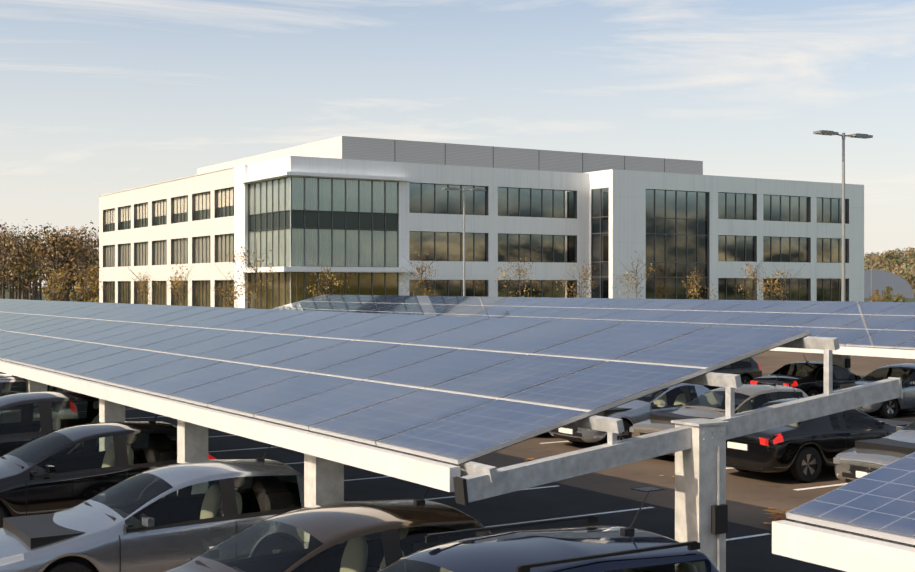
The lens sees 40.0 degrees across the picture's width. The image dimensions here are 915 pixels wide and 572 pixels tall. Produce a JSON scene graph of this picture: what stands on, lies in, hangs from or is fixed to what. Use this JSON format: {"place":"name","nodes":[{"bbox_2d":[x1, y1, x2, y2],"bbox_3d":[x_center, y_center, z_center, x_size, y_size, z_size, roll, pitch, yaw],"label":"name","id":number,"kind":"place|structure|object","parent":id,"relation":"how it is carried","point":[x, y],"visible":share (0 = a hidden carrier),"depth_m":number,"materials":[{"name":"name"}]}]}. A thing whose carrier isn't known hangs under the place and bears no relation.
{"place":"outdoors","nodes":[
{"label":"outdoors","id":0,"kind":"place"},
{"bbox_2d":[0,0,914,287],"label":"sky","id":1,"kind":"structure","parent":0,"point":[98,97],"materials":[{"name":"blue"}]},
{"bbox_2d":[2,373,914,571],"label":"parking lot","id":2,"kind":"structure","parent":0,"point":[752,554],"depth_m":22.40,"materials":[{"name":"grey asphalt"}]},
{"bbox_2d":[2,390,23,394],"bbox_3d":[-13.611,2.918,31.887,5.486,1.916,2.319,0,0,-33],"label":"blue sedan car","id":3,"kind":"object","parent":2,"relation":"on","point":[11,391],"depth_m":32.53,"materials":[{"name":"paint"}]},
{"bbox_2d":[0,372,77,423],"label":"car","id":4,"kind":"object","parent":2,"relation":"on","point":[7,379],"visible":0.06,"depth_m":28.08,"materials":[{"name":"paint"}]},
{"bbox_2d":[0,391,136,459],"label":"car","id":5,"kind":"object","parent":2,"relation":"on","point":[24,430],"visible":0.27,"depth_m":23.99,"materials":[{"name":"paint"}]},
{"bbox_2d":[0,445,303,571],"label":"silver hatchback car","id":6,"kind":"object","parent":2,"relation":"on","point":[160,533],"visible":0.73,"depth_m":15.54,"materials":[{"name":"paint"}]},
{"bbox_2d":[164,487,491,571],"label":"car","id":7,"kind":"object","parent":2,"relation":"on","point":[363,536],"visible":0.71,"depth_m":12.92,"materials":[{"name":"paint"}]},
{"bbox_2d":[0,299,902,571],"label":"canopy","id":8,"kind":"object","parent":2,"relation":"on","point":[440,402],"visible":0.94,"depth_m":16.26,"materials":[{"name":"blue glass"}]},
{"bbox_2d":[13,386,914,540],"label":"bay markings","id":9,"kind":"object","parent":2,"relation":"on","point":[557,485],"visible":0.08,"depth_m":23.91,"materials":[{"name":"white paint"}]},
{"bbox_2d":[272,294,914,378],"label":"canopy","id":10,"kind":"object","parent":2,"relation":"on","point":[880,329],"visible":0.44,"depth_m":46.17,"materials":[{"name":"blue glass"}]},
{"bbox_2d":[702,357,761,389],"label":"car","id":11,"kind":"object","parent":2,"relation":"on","point":[748,370],"visible":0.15,"depth_m":45.29,"materials":[{"name":"paint"}]},
{"bbox_2d":[750,354,864,396],"bbox_3d":[11.816,3.005,40.532,4.988,1.742,2.108,0,0,-32],"label":"car","id":12,"kind":"object","parent":2,"relation":"on","point":[806,377],"visible":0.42,"depth_m":39.51,"materials":[{"name":"black paint"}]},
{"bbox_2d":[772,452,914,571],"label":"canopy","id":13,"kind":"object","parent":2,"relation":"on","point":[865,523],"visible":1,"depth_m":9.12,"materials":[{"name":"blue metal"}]},
{"bbox_2d":[833,363,914,417],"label":"car","id":14,"kind":"object","parent":2,"relation":"on","point":[905,372],"visible":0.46,"depth_m":37.34,"materials":[{"name":"silver paint"}]},
{"bbox_2d":[5,288,914,301],"bbox_3d":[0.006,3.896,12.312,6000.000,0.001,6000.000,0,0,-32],"label":"hedge","id":15,"kind":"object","parent":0,"point":[865,299],"depth_m":392.12,"materials":[{"name":"green plant"}]},
{"bbox_2d":[0,219,98,301],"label":"tree belt","id":16,"kind":"object","parent":15,"relation":"on","point":[23,266],"visible":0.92,"depth_m":175.91,"materials":[{"name":"brown plant"}]},
{"bbox_2d":[43,241,804,308],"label":"young trees","id":17,"kind":"object","parent":15,"relation":"on","point":[519,279],"visible":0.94,"depth_m":93.30,"materials":[{"name":"brown plant"}]},
{"bbox_2d":[865,254,876,301],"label":"lamp post","id":18,"kind":"object","parent":15,"relation":"on","point":[871,275],"visible":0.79,"depth_m":247.42,"materials":[{"name":"silver metal"}]},
{"bbox_2d":[869,285,905,301],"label":"scrub","id":19,"kind":"object","parent":15,"relation":"on","point":[887,295],"visible":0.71,"depth_m":202.10,"materials":[{"name":"green plant"}]},
{"bbox_2d":[864,270,913,297],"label":"arched building","id":20,"kind":"structure","parent":15,"relation":"on","point":[881,280],"depth_m":395.99,"materials":[{"name":"grey"}]},
{"bbox_2d":[99,136,863,308],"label":"office building","id":21,"kind":"structure","parent":0,"point":[372,215],"depth_m":100.77,"materials":[{"name":"white glass"}]},
{"bbox_2d":[472,350,914,530],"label":"parking lot pavement","id":22,"kind":"structure","parent":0,"point":[751,496],"depth_m":25.33,"materials":[{"name":"grey asphalt"}]},
{"bbox_2d":[0,414,219,527],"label":"black hatchback","id":23,"kind":"object","parent":22,"relation":"on","point":[48,484],"visible":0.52,"depth_m":19.68,"materials":[{"name":"paint"}]},
{"bbox_2d":[442,187,485,295],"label":"lamp post","id":24,"kind":"object","parent":22,"relation":"on","point":[463,190],"visible":0.71,"depth_m":80.59,"materials":[{"name":"silver metal"}]},
{"bbox_2d":[377,492,718,571],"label":"blue suv","id":25,"kind":"object","parent":22,"relation":"on","point":[603,548],"visible":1,"depth_m":10.14,"materials":[{"name":"paint"}]},
{"bbox_2d":[549,383,710,442],"bbox_3d":[4.767,2.961,31.258,5.237,1.829,2.213,0,0,-32],"label":"silver car","id":26,"kind":"object","parent":22,"relation":"on","point":[666,400],"visible":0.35,"depth_m":30.09,"materials":[{"name":"paint"}]},
{"bbox_2d":[632,486,664,491],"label":"drain covers","id":27,"kind":"object","parent":22,"relation":"on","point":[646,489],"visible":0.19,"depth_m":23.89,"materials":[{"name":"silver metal"}]},
{"bbox_2d":[524,458,789,523],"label":"fallen leaves","id":28,"kind":"object","parent":22,"relation":"on","point":[781,517],"visible":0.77,"depth_m":20.24,"materials":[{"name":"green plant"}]},
{"bbox_2d":[629,373,808,455],"bbox_3d":[6.216,2.945,28.862,4.605,1.861,2.152,0,0,-32],"label":"silver car","id":29,"kind":"object","parent":22,"relation":"on","point":[711,404],"visible":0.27,"depth_m":28.72,"materials":[{"name":"beige paint"}]},
{"bbox_2d":[726,386,911,482],"bbox_3d":[7.752,2.961,26.378,5.237,1.829,2.213,0,0,-32],"label":"car","id":30,"kind":"object","parent":22,"relation":"on","point":[806,450],"visible":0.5,"depth_m":24.92,"materials":[{"name":"paint"}]},
{"bbox_2d":[813,130,872,300],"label":"lamp post","id":31,"kind":"object","parent":22,"relation":"on","point":[843,135],"visible":0.62,"depth_m":51.26,"materials":[{"name":"silver metal"}]},
{"bbox_2d":[833,421,914,482],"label":"car","id":32,"kind":"object","parent":22,"relation":"on","point":[861,458],"visible":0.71,"depth_m":23.20,"materials":[{"name":"paint"}]},
{"bbox_3d":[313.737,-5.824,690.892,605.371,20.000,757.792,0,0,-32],"label":"hill","id":33,"kind":"structure","parent":0,"visible":0},
{"bbox_2d":[864,246,914,296],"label":"trees","id":34,"kind":"object","parent":33,"relation":"on","point":[897,262],"visible":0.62,"depth_m":678.33,"materials":[{"name":"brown plant"}]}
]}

